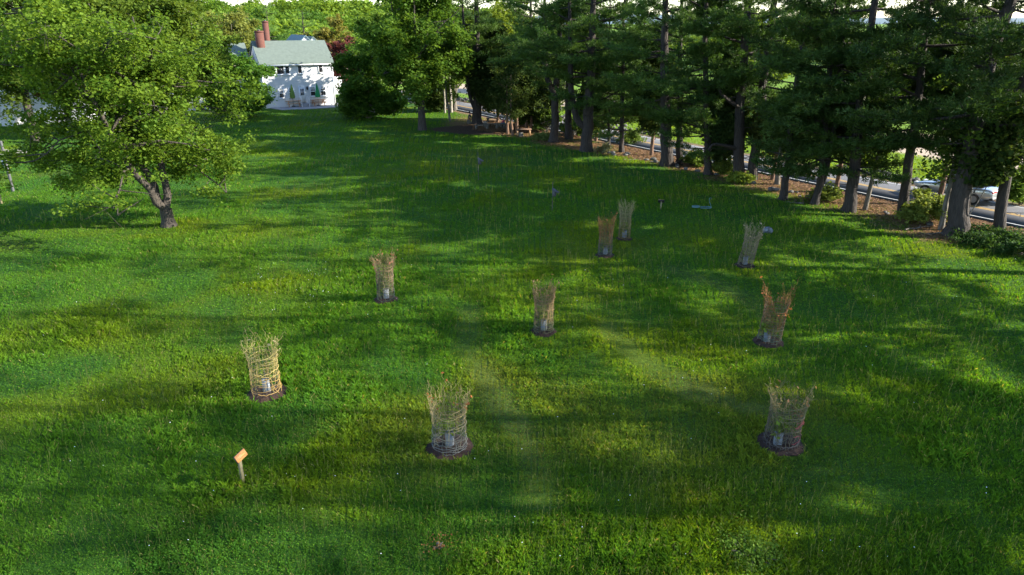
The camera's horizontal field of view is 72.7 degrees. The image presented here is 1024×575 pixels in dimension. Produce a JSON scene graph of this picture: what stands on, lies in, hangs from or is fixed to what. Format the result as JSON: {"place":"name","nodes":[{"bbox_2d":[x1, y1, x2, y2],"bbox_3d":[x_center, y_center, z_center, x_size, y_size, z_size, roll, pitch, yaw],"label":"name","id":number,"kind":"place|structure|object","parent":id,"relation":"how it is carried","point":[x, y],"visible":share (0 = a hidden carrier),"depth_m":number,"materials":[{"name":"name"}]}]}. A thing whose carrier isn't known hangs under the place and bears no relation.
{"place":"outdoors","nodes":[
{"label":"outdoors","id":0,"kind":"place"},
{"bbox_2d":[0,24,1023,574],"bbox_3d":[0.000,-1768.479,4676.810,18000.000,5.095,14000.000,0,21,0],"label":"ground","id":1,"kind":"structure","parent":0,"point":[458,128],"depth_m":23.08,"materials":[{"name":"green plant"}]},
{"bbox_2d":[0,0,73,141],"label":"broadleaf tree","id":2,"kind":"object","parent":1,"relation":"on","point":[24,99],"visible":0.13,"depth_m":59.46,"materials":[{"name":"green plant"}]},
{"bbox_2d":[0,85,104,125],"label":"white building","id":3,"kind":"structure","parent":1,"relation":"on","point":[36,106],"depth_m":73.07,"materials":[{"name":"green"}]},
{"bbox_2d":[26,0,189,131],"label":"broadleaf tree","id":4,"kind":"object","parent":1,"relation":"on","point":[128,10],"visible":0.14,"depth_m":58.65,"materials":[{"name":"green plant"}]},
{"bbox_2d":[0,0,265,228],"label":"broadleaf tree","id":5,"kind":"object","parent":1,"relation":"on","point":[94,61],"visible":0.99,"depth_m":33.29,"materials":[{"name":"green plant"}]},
{"bbox_2d":[137,0,243,116],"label":"broadleaf tree","id":6,"kind":"object","parent":1,"relation":"on","point":[187,13],"visible":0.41,"depth_m":65.59,"materials":[{"name":"green plant"}]},
{"bbox_2d":[196,5,261,54],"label":"broadleaf tree","id":7,"kind":"object","parent":1,"relation":"on","point":[231,22],"visible":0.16,"depth_m":97.70,"materials":[{"name":"green plant"}]},
{"bbox_2d":[202,51,277,117],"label":"broadleaf tree","id":8,"kind":"object","parent":1,"relation":"on","point":[241,62],"visible":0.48,"depth_m":76.11,"materials":[{"name":"green plant"}]},
{"bbox_2d":[233,448,247,482],"bbox_3d":[-6.197,4.193,16.012,0.140,0.924,0.372,5,21,13],"label":"trail sign","id":9,"kind":"object","parent":1,"relation":"on","point":[239,456],"visible":0.96,"depth_m":15.95,"materials":[{"name":"brown wood"}]},
{"bbox_2d":[170,20,341,110],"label":"farmhouse","id":10,"kind":"object","parent":1,"relation":"on","point":[300,62],"visible":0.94,"depth_m":88.20,"materials":[{"name":"white"}]},
{"bbox_2d":[235,327,283,397],"bbox_3d":[-7.044,2.137,19.820,1.246,1.948,1.106,0,21,0],"label":"brush cage","id":11,"kind":"object","parent":1,"relation":"on","point":[274,361],"visible":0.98,"depth_m":19.77,"materials":[{"name":"wood"}]},
{"bbox_2d":[257,365,271,391],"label":"sapling","id":12,"kind":"object","parent":1,"relation":"on","point":[267,388],"visible":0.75,"depth_m":19.98,"materials":[{"name":"white plant"}]},
{"bbox_2d":[247,384,287,402],"bbox_3d":[-7.078,3.029,20.116,1.152,0.121,1.125,0,21,0],"label":"mulch ring","id":13,"kind":"object","parent":1,"relation":"on","point":[265,398],"visible":0.7,"depth_m":19.96,"materials":[{"name":"brown soil"}]},
{"bbox_2d":[251,4,292,40],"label":"broadleaf tree","id":14,"kind":"object","parent":1,"relation":"on","point":[274,30],"visible":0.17,"depth_m":120.06,"materials":[{"name":"green plant"}]},
{"bbox_2d":[287,9,315,35],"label":"tree","id":15,"kind":"object","parent":1,"relation":"on","point":[302,25],"visible":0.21,"depth_m":123.19,"materials":[{"name":"green plant"}]},
{"bbox_2d":[271,104,337,109],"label":"patio","id":16,"kind":"structure","parent":1,"relation":"on","point":[310,107],"depth_m":87.61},
{"bbox_2d":[135,0,514,50],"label":"forest","id":17,"kind":"object","parent":1,"relation":"on","point":[319,10],"visible":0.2,"depth_m":210.25,"materials":[{"name":"green plant"}]},
{"bbox_2d":[296,13,355,79],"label":"broadleaf tree","id":18,"kind":"object","parent":1,"relation":"on","point":[326,34],"visible":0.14,"depth_m":111.03,"materials":[{"name":"green plant"}]},
{"bbox_2d":[325,35,355,83],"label":"red maple","id":19,"kind":"object","parent":1,"relation":"on","point":[338,47],"visible":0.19,"depth_m":96.05,"materials":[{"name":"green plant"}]},
{"bbox_2d":[327,43,408,118],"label":"broadleaf tree","id":20,"kind":"object","parent":1,"relation":"on","point":[361,93],"visible":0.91,"depth_m":75.57,"materials":[{"name":"green plant"}]},
{"bbox_2d":[348,6,411,88],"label":"broadleaf tree","id":21,"kind":"object","parent":1,"relation":"on","point":[377,19],"visible":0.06,"depth_m":80.49,"materials":[{"name":"green plant"}]},
{"bbox_2d":[369,248,394,301],"bbox_3d":[-4.843,-0.482,26.466,0.986,2.043,1.083,0,21,0],"label":"brush cage","id":22,"kind":"object","parent":1,"relation":"on","point":[380,277],"visible":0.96,"depth_m":26.39,"materials":[{"name":"wood"}]},
{"bbox_2d":[374,295,397,303],"bbox_3d":[-4.860,0.426,26.818,0.922,0.112,0.905,0,21,0],"label":"mulch ring","id":23,"kind":"object","parent":1,"relation":"on","point":[376,300],"visible":0.73,"depth_m":26.64,"materials":[{"name":"brown soil"}]},
{"bbox_2d":[378,276,393,298],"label":"sapling","id":24,"kind":"object","parent":1,"relation":"on","point":[385,291],"visible":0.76,"depth_m":26.65,"materials":[{"name":"green plant"}]},
{"bbox_2d":[349,0,479,130],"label":"broadleaf tree","id":25,"kind":"object","parent":1,"relation":"on","point":[408,52],"visible":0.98,"depth_m":64.90,"materials":[{"name":"green plant"}]},
{"bbox_2d":[424,77,457,111],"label":"cedar tree","id":26,"kind":"object","parent":1,"relation":"on","point":[434,102],"visible":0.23,"depth_m":82.63,"materials":[{"name":"green plant"}]},
{"bbox_2d":[421,532,470,554],"bbox_3d":[-1.385,5.152,14.245,0.996,0.380,0.704,-10,23,-25],"label":"dead fern","id":27,"kind":"object","parent":1,"relation":"on","point":[438,546],"visible":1,"depth_m":14.18,"materials":[{"name":"brown plant"}]},
{"bbox_2d":[434,22,457,112],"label":"young tree","id":28,"kind":"object","parent":1,"relation":"on","point":[451,103],"visible":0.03,"depth_m":82.61,"materials":[{"name":"green plant"}]},
{"bbox_2d":[438,415,457,446],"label":"sapling","id":29,"kind":"object","parent":1,"relation":"on","point":[452,424],"visible":0.59,"depth_m":17.45,"materials":[{"name":"green plant"}]},
{"bbox_2d":[433,41,463,121],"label":"young tree","id":30,"kind":"object","parent":1,"relation":"on","point":[446,86],"visible":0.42,"depth_m":74.38,"materials":[{"name":"green plant"}]},
{"bbox_2d":[424,372,473,455],"bbox_3d":[-1.566,3.132,17.332,1.287,1.950,1.208,0,21,0],"label":"brush cage","id":31,"kind":"object","parent":1,"relation":"on","point":[437,438],"visible":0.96,"depth_m":17.24,"materials":[{"name":"wood"}]},
{"bbox_2d":[425,434,472,459],"bbox_3d":[-1.589,4.012,17.639,1.239,0.100,1.172,0,21,0],"label":"mulch ring","id":32,"kind":"object","parent":1,"relation":"on","point":[430,449],"visible":0.72,"depth_m":17.47,"materials":[{"name":"brown soil"}]},
{"bbox_2d":[415,6,486,110],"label":"broadleaf tree","id":33,"kind":"object","parent":1,"relation":"on","point":[467,21],"visible":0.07,"depth_m":81.09,"materials":[{"name":"green plant"}]},
{"bbox_2d":[429,0,524,124],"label":"pine tree","id":34,"kind":"object","parent":1,"relation":"on","point":[483,25],"visible":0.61,"depth_m":69.74,"materials":[{"name":"green plant"}]},
{"bbox_2d":[463,23,515,121],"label":"cedar tree","id":35,"kind":"object","parent":1,"relation":"on","point":[478,87],"visible":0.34,"depth_m":71.06,"materials":[{"name":"green plant"}]},
{"bbox_2d":[467,0,535,51],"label":"broadleaf tree","id":36,"kind":"object","parent":1,"relation":"on","point":[498,11],"visible":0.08,"depth_m":89.93,"materials":[{"name":"green plant"}]},
{"bbox_2d":[485,69,526,133],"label":"cedar tree","id":37,"kind":"object","parent":1,"relation":"on","point":[495,105],"visible":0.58,"depth_m":65.78,"materials":[{"name":"green plant"}]},
{"bbox_2d":[487,64,534,134],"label":"cedar tree","id":38,"kind":"object","parent":1,"relation":"on","point":[517,110],"visible":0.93,"depth_m":64.67,"materials":[{"name":"green plant"}]},
{"bbox_2d":[0,184,1023,574],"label":"clover","id":39,"kind":"object","parent":1,"relation":"on","point":[452,380],"depth_m":21.11,"materials":[{"name":"green plant"}]},
{"bbox_2d":[0,146,1023,574],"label":"seed stems","id":40,"kind":"object","parent":1,"relation":"on","point":[512,368],"visible":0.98,"depth_m":21.48,"materials":[{"name":"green plant"}]},
{"bbox_2d":[500,64,532,132],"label":"cedar tree","id":41,"kind":"object","parent":1,"relation":"on","point":[517,97],"visible":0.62,"depth_m":65.28,"materials":[{"name":"green plant"}]},
{"bbox_2d":[494,44,552,127],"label":"cedar tree","id":42,"kind":"object","parent":1,"relation":"on","point":[521,82],"visible":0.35,"depth_m":66.23,"materials":[{"name":"green plant"}]},
{"bbox_2d":[519,65,548,130],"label":"cedar tree","id":43,"kind":"object","parent":1,"relation":"on","point":[534,104],"visible":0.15,"depth_m":66.22,"materials":[{"name":"green plant"}]},
{"bbox_2d":[495,0,581,91],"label":"pine tree","id":44,"kind":"object","parent":1,"relation":"on","point":[517,13],"visible":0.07,"depth_m":68.66,"materials":[{"name":"green plant"}]},
{"bbox_2d":[533,308,549,329],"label":"sapling","id":45,"kind":"object","parent":1,"relation":"on","point":[539,318],"visible":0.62,"depth_m":23.95,"materials":[{"name":"green plant"}]},
{"bbox_2d":[531,326,555,336],"bbox_3d":[1.105,1.492,24.110,0.921,0.110,0.926,0,21,0],"label":"mulch ring","id":46,"kind":"object","parent":1,"relation":"on","point":[542,333],"visible":0.66,"depth_m":23.90,"materials":[{"name":"brown soil"}]},
{"bbox_2d":[522,63,565,129],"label":"cedar tree","id":47,"kind":"object","parent":1,"relation":"on","point":[548,103],"visible":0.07,"depth_m":67.33,"materials":[{"name":"green plant"}]},
{"bbox_2d":[530,274,559,332],"bbox_3d":[1.119,0.583,23.740,1.026,2.052,0.984,0,21,0],"label":"brush cage","id":48,"kind":"object","parent":1,"relation":"on","point":[544,305],"visible":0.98,"depth_m":23.68,"materials":[{"name":"wood"}]},
{"bbox_2d":[531,129,560,140],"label":"shrub","id":49,"kind":"object","parent":1,"relation":"on","point":[542,135],"visible":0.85,"depth_m":63.24,"materials":[{"name":"green plant"}]},
{"bbox_2d":[532,104,562,131],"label":"shrub","id":50,"kind":"object","parent":1,"relation":"on","point":[542,118],"visible":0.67,"depth_m":67.26,"materials":[{"name":"green plant"}]},
{"bbox_2d":[484,0,614,142],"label":"pine tree","id":51,"kind":"object","parent":1,"relation":"on","point":[554,128],"visible":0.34,"depth_m":59.63,"materials":[{"name":"green plant"}]},
{"bbox_2d":[510,1,619,139],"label":"pine tree","id":52,"kind":"object","parent":1,"relation":"on","point":[568,128],"visible":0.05,"depth_m":62.63,"materials":[{"name":"green plant"}]},
{"bbox_2d":[559,118,580,135],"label":"shrub","id":53,"kind":"object","parent":1,"relation":"on","point":[574,132],"visible":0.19,"depth_m":65.54,"materials":[{"name":"green plant"}]},
{"bbox_2d":[503,0,660,151],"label":"pine tree","id":54,"kind":"object","parent":1,"relation":"on","point":[569,55],"visible":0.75,"depth_m":54.41,"materials":[{"name":"green plant"}]},
{"bbox_2d":[570,76,613,140],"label":"cedar tree","id":55,"kind":"object","parent":1,"relation":"on","point":[582,91],"visible":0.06,"depth_m":61.40,"materials":[{"name":"green plant"}]},
{"bbox_2d":[592,142,613,152],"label":"shrub","id":56,"kind":"object","parent":1,"relation":"on","point":[604,148],"visible":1,"depth_m":57.25,"materials":[{"name":"green plant"}]},
{"bbox_2d":[564,0,647,146],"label":"pine tree","id":57,"kind":"object","parent":1,"relation":"on","point":[617,4],"visible":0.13,"depth_m":56.31,"materials":[{"name":"green plant"}]},
{"bbox_2d":[598,212,617,256],"bbox_3d":[4.328,-2.498,31.841,0.970,2.142,1.003,0,21,0],"label":"brush cage","id":58,"kind":"object","parent":1,"relation":"on","point":[610,230],"visible":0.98,"depth_m":31.71,"materials":[{"name":"wood"}]},
{"bbox_2d":[559,0,685,152],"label":"pine tree","id":59,"kind":"object","parent":1,"relation":"on","point":[599,99],"visible":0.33,"depth_m":55.00,"materials":[{"name":"green plant"}]},
{"bbox_2d":[616,236,631,240],"bbox_3d":[5.579,-2.454,34.624,0.771,0.115,0.802,-12,24,-28],"label":"mulch ring","id":60,"kind":"object","parent":1,"relation":"on","point":[625,239],"visible":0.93,"depth_m":34.43,"materials":[{"name":"brown wood"}]},
{"bbox_2d":[618,198,635,239],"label":"brush cage","id":61,"kind":"object","parent":60,"relation":"on","point":[620,209],"visible":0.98,"depth_m":34.20,"materials":[{"name":"wood"}]},
{"bbox_2d":[613,127,646,143],"bbox_3d":[10.579,-13.519,61.762,2.659,1.549,3.147,16,26,36],"label":"shrub","id":62,"kind":"object","parent":1,"relation":"on","point":[629,138],"visible":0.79,"depth_m":61.41,"materials":[{"name":"green plant"}]},
{"bbox_2d":[629,53,677,155],"bbox_3d":[11.214,-14.653,54.752,4.924,8.917,4.648,0,21,0],"label":"cedar tree","id":63,"kind":"object","parent":1,"relation":"on","point":[647,125],"visible":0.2,"depth_m":54.43,"materials":[{"name":"green plant"}]},
{"bbox_2d":[593,0,738,166],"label":"pine tree","id":64,"kind":"object","parent":1,"relation":"on","point":[625,50],"visible":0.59,"depth_m":48.96,"materials":[{"name":"green plant"}]},
{"bbox_2d":[613,0,733,165],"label":"pine tree","id":65,"kind":"object","parent":1,"relation":"on","point":[649,43],"visible":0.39,"depth_m":49.90,"materials":[{"name":"green plant"}]},
{"bbox_2d":[679,149,710,167],"bbox_3d":[13.806,-9.717,51.997,2.747,1.372,2.697,0,21,0],"label":"shrub","id":66,"kind":"object","parent":1,"relation":"on","point":[698,162],"visible":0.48,"depth_m":51.61,"materials":[{"name":"green plant"}]},
{"bbox_2d":[632,0,773,174],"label":"pine tree","id":67,"kind":"object","parent":1,"relation":"on","point":[698,112],"visible":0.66,"depth_m":46.04,"materials":[{"name":"green plant"}]},
{"bbox_2d":[710,157,732,174],"bbox_3d":[14.862,-8.458,48.746,2.606,1.329,2.366,0,21,0],"label":"shrub","id":68,"kind":"object","parent":1,"relation":"on","point":[722,168],"visible":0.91,"depth_m":48.34,"materials":[{"name":"green plant"}]},
{"bbox_2d":[697,41,755,164],"bbox_3d":[14.896,-12.217,47.794,3.876,9.303,3.916,-6,22,-16],"label":"cedar tree","id":69,"kind":"object","parent":1,"relation":"on","point":[724,129],"visible":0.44,"depth_m":47.14,"materials":[{"name":"green plant"}]},
{"bbox_2d":[661,0,796,171],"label":"pine tree","id":70,"kind":"object","parent":1,"relation":"on","point":[749,23],"visible":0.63,"depth_m":44.53,"materials":[{"name":"green plant"}]},
{"bbox_2d":[724,170,757,183],"bbox_3d":[15.334,-7.459,46.693,2.184,0.922,2.073,12,24,29],"label":"shrub","id":71,"kind":"object","parent":1,"relation":"on","point":[739,177],"visible":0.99,"depth_m":46.25,"materials":[{"name":"green plant"}]},
{"bbox_2d":[472,120,1023,252],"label":"needle litter","id":72,"kind":"object","parent":1,"relation":"on","point":[634,155],"visible":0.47,"depth_m":46.23,"materials":[{"name":"brown plant"}]},
{"bbox_2d":[709,14,790,85],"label":"broadleaf tree","id":73,"kind":"object","parent":1,"relation":"on","point":[779,76],"visible":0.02,"depth_m":85.54,"materials":[{"name":"green plant"}]},
{"bbox_2d":[737,219,765,266],"bbox_3d":[10.408,-1.932,30.274,0.972,2.093,0.913,13,24,31],"label":"brush cage","id":74,"kind":"object","parent":1,"relation":"on","point":[756,243],"visible":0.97,"depth_m":30.19,"materials":[{"name":"wood"}]},
{"bbox_2d":[708,505,798,574],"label":"weed clump","id":75,"kind":"object","parent":1,"relation":"on","point":[758,550],"visible":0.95,"depth_m":13.85,"materials":[{"name":"green plant"}]},
{"bbox_2d":[752,335,783,347],"bbox_3d":[8.558,1.773,23.250,0.997,0.111,1.029,0,21,0],"label":"mulch ring","id":76,"kind":"object","parent":1,"relation":"on","point":[762,343],"visible":0.58,"depth_m":23.02,"materials":[{"name":"brown wood"}]},
{"bbox_2d":[758,317,778,341],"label":"sapling","id":77,"kind":"object","parent":1,"relation":"on","point":[765,329],"visible":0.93,"depth_m":22.88,"materials":[{"name":"green plant"}]},
{"bbox_2d":[687,0,857,179],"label":"pine tree","id":78,"kind":"object","parent":1,"relation":"on","point":[762,91],"visible":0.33,"depth_m":44.76,"materials":[{"name":"green plant"}]},
{"bbox_2d":[744,95,809,179],"bbox_3d":[17.772,-9.953,46.585,4.921,5.934,4.918,0,21,0],"label":"cedar tree","id":79,"kind":"object","parent":1,"relation":"on","point":[755,130],"visible":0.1,"depth_m":45.81,"materials":[{"name":"green plant"}]},
{"bbox_2d":[757,276,797,344],"bbox_3d":[8.714,0.754,22.842,1.296,2.275,1.058,0,21,0],"label":"brush cage","id":80,"kind":"object","parent":1,"relation":"on","point":[778,326],"visible":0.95,"depth_m":22.83,"materials":[{"name":"wood"}]},
{"bbox_2d":[607,151,947,225],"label":"loose stones","id":81,"kind":"object","parent":1,"relation":"on","point":[930,223],"visible":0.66,"depth_m":46.12,"materials":[{"name":"grey stone"}]},
{"bbox_2d":[747,83,811,184],"bbox_3d":[17.395,-9.993,45.215,4.759,7.000,3.750,0,21,0],"label":"young tree","id":82,"kind":"object","parent":1,"relation":"on","point":[777,180],"visible":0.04,"depth_m":45.34,"materials":[{"name":"green plant"}]},
{"bbox_2d":[757,432,805,455],"bbox_3d":[6.848,3.932,17.706,1.157,0.117,1.119,0,21,0],"label":"mulch ring","id":83,"kind":"object","parent":1,"relation":"on","point":[796,451],"visible":0.64,"depth_m":17.51,"materials":[{"name":"brown soil"}]},
{"bbox_2d":[771,415,794,445],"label":"sapling","id":84,"kind":"object","parent":1,"relation":"on","point":[780,431],"visible":0.76,"depth_m":17.34,"materials":[{"name":"green plant"}]},
{"bbox_2d":[763,373,816,450],"bbox_3d":[6.849,3.144,17.395,1.241,1.799,1.106,7,22,17],"label":"brush cage","id":85,"kind":"object","parent":1,"relation":"on","point":[801,418],"visible":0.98,"depth_m":17.29,"materials":[{"name":"wood"}]},
{"bbox_2d":[739,0,857,200],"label":"pine tree","id":86,"kind":"object","parent":1,"relation":"on","point":[780,66],"visible":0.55,"depth_m":38.76,"materials":[{"name":"green plant"}]},
{"bbox_2d":[804,180,844,201],"bbox_3d":[18.753,-5.721,41.643,2.065,1.256,2.172,0,21,0],"label":"shrub","id":87,"kind":"object","parent":1,"relation":"on","point":[830,192],"visible":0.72,"depth_m":41.28,"materials":[{"name":"green plant"}]},
{"bbox_2d":[755,0,916,204],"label":"pine tree","id":88,"kind":"object","parent":1,"relation":"on","point":[813,76],"visible":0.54,"depth_m":36.82,"materials":[{"name":"green plant"}]},
{"bbox_2d":[809,31,896,186],"bbox_3d":[20.455,-10.601,42.408,5.109,10.107,5.656,0,21,0],"label":"cedar tree","id":89,"kind":"object","parent":1,"relation":"on","point":[837,180],"visible":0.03,"depth_m":41.55,"materials":[{"name":"green plant"}]},
{"bbox_2d":[765,0,955,212],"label":"pine tree","id":90,"kind":"object","parent":1,"relation":"on","point":[869,86],"visible":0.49,"depth_m":36.77,"materials":[{"name":"green plant"}]},
{"bbox_2d":[833,73,929,210],"bbox_3d":[20.329,-8.179,38.745,4.075,8.200,4.683,-4,21,-12],"label":"young tree","id":91,"kind":"object","parent":1,"relation":"on","point":[880,157],"visible":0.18,"depth_m":38.63,"materials":[{"name":"green plant"}]},
{"bbox_2d":[810,0,1022,210],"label":"pine tree","id":92,"kind":"object","parent":1,"relation":"on","point":[905,188],"visible":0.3,"depth_m":35.05,"materials":[{"name":"green plant"}]},
{"bbox_2d":[893,187,947,223],"bbox_3d":[21.926,-4.301,36.855,3.253,2.002,3.018,8,22,20],"label":"shrub","id":93,"kind":"object","parent":1,"relation":"on","point":[924,206],"visible":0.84,"depth_m":36.64,"materials":[{"name":"green plant"}]},
{"bbox_2d":[834,0,1023,238],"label":"pine tree","id":94,"kind":"object","parent":1,"relation":"on","point":[1001,27],"visible":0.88,"depth_m":31.96,"materials":[{"name":"green plant"}]},
{"bbox_2d":[931,101,1023,224],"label":"climbing vine","id":95,"kind":"object","parent":94,"relation":"attached to","point":[994,168],"visible":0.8,"depth_m":32.70,"materials":[{"name":"green plant"}]},
{"bbox_2d":[906,2,1019,195],"bbox_3d":[25.081,-9.908,38.939,6.197,11.274,5.979,-4,21,-11],"label":"tree","id":96,"kind":"object","parent":1,"relation":"on","point":[940,52],"visible":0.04,"depth_m":37.73,"materials":[{"name":"green plant"}]},
{"bbox_2d":[914,54,1018,230],"bbox_3d":[21.875,-6.754,34.038,4.161,8.856,4.120,0,21,0],"label":"young tree","id":97,"kind":"object","parent":1,"relation":"on","point":[937,170],"visible":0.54,"depth_m":34.39,"materials":[{"name":"green plant"}]},
{"bbox_2d":[948,225,1007,248],"bbox_3d":[22.631,-2.472,33.817,2.823,0.743,2.484,-12,24,-28],"label":"shrub","id":98,"kind":"object","parent":1,"relation":"on","point":[964,236],"visible":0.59,"depth_m":33.67,"materials":[{"name":"green plant"}]},
{"bbox_2d":[934,0,1023,229],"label":"pine tree","id":99,"kind":"object","parent":1,"relation":"on","point":[1000,214],"visible":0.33,"depth_m":32.24,"materials":[{"name":"green plant"}]},
{"bbox_2d":[966,223,1023,252],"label":"shrub","id":100,"kind":"object","parent":1,"relation":"on","point":[1015,235],"visible":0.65,"depth_m":33.38,"materials":[{"name":"green plant"}]},
{"bbox_2d":[985,229,1023,256],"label":"shrub","id":101,"kind":"object","parent":1,"relation":"on","point":[1013,244],"visible":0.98,"depth_m":31.94,"materials":[{"name":"green plant"}]},
{"bbox_2d":[1008,166,1023,204],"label":"shrub","id":102,"kind":"object","parent":1,"relation":"on","point":[1016,192],"visible":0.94,"depth_m":40.46,"materials":[{"name":"green plant"}]},
{"bbox_2d":[13,0,1023,17],"label":"sky","id":103,"kind":"structure","parent":0,"point":[879,14],"materials":[{"name":"white"}]},
{"bbox_2d":[399,91,1023,228],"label":"road","id":104,"kind":"structure","parent":0,"point":[983,210],"depth_m":44.96,"materials":[{"name":"grey asphalt"}]},
{"bbox_2d":[914,176,998,204],"bbox_3d":[26.897,-6.110,41.965,2.140,1.470,4.632,-13,24,-30],"label":"car","id":105,"kind":"object","parent":104,"relation":"on","point":[990,193],"visible":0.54,"depth_m":40.55,"materials":[{"name":"silver metal"}]},
{"bbox_2d":[535,14,1023,23],"bbox_3d":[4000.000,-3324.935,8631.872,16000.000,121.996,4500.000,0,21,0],"label":"hills","id":106,"kind":"structure","parent":0,"point":[880,20],"depth_m":7266.88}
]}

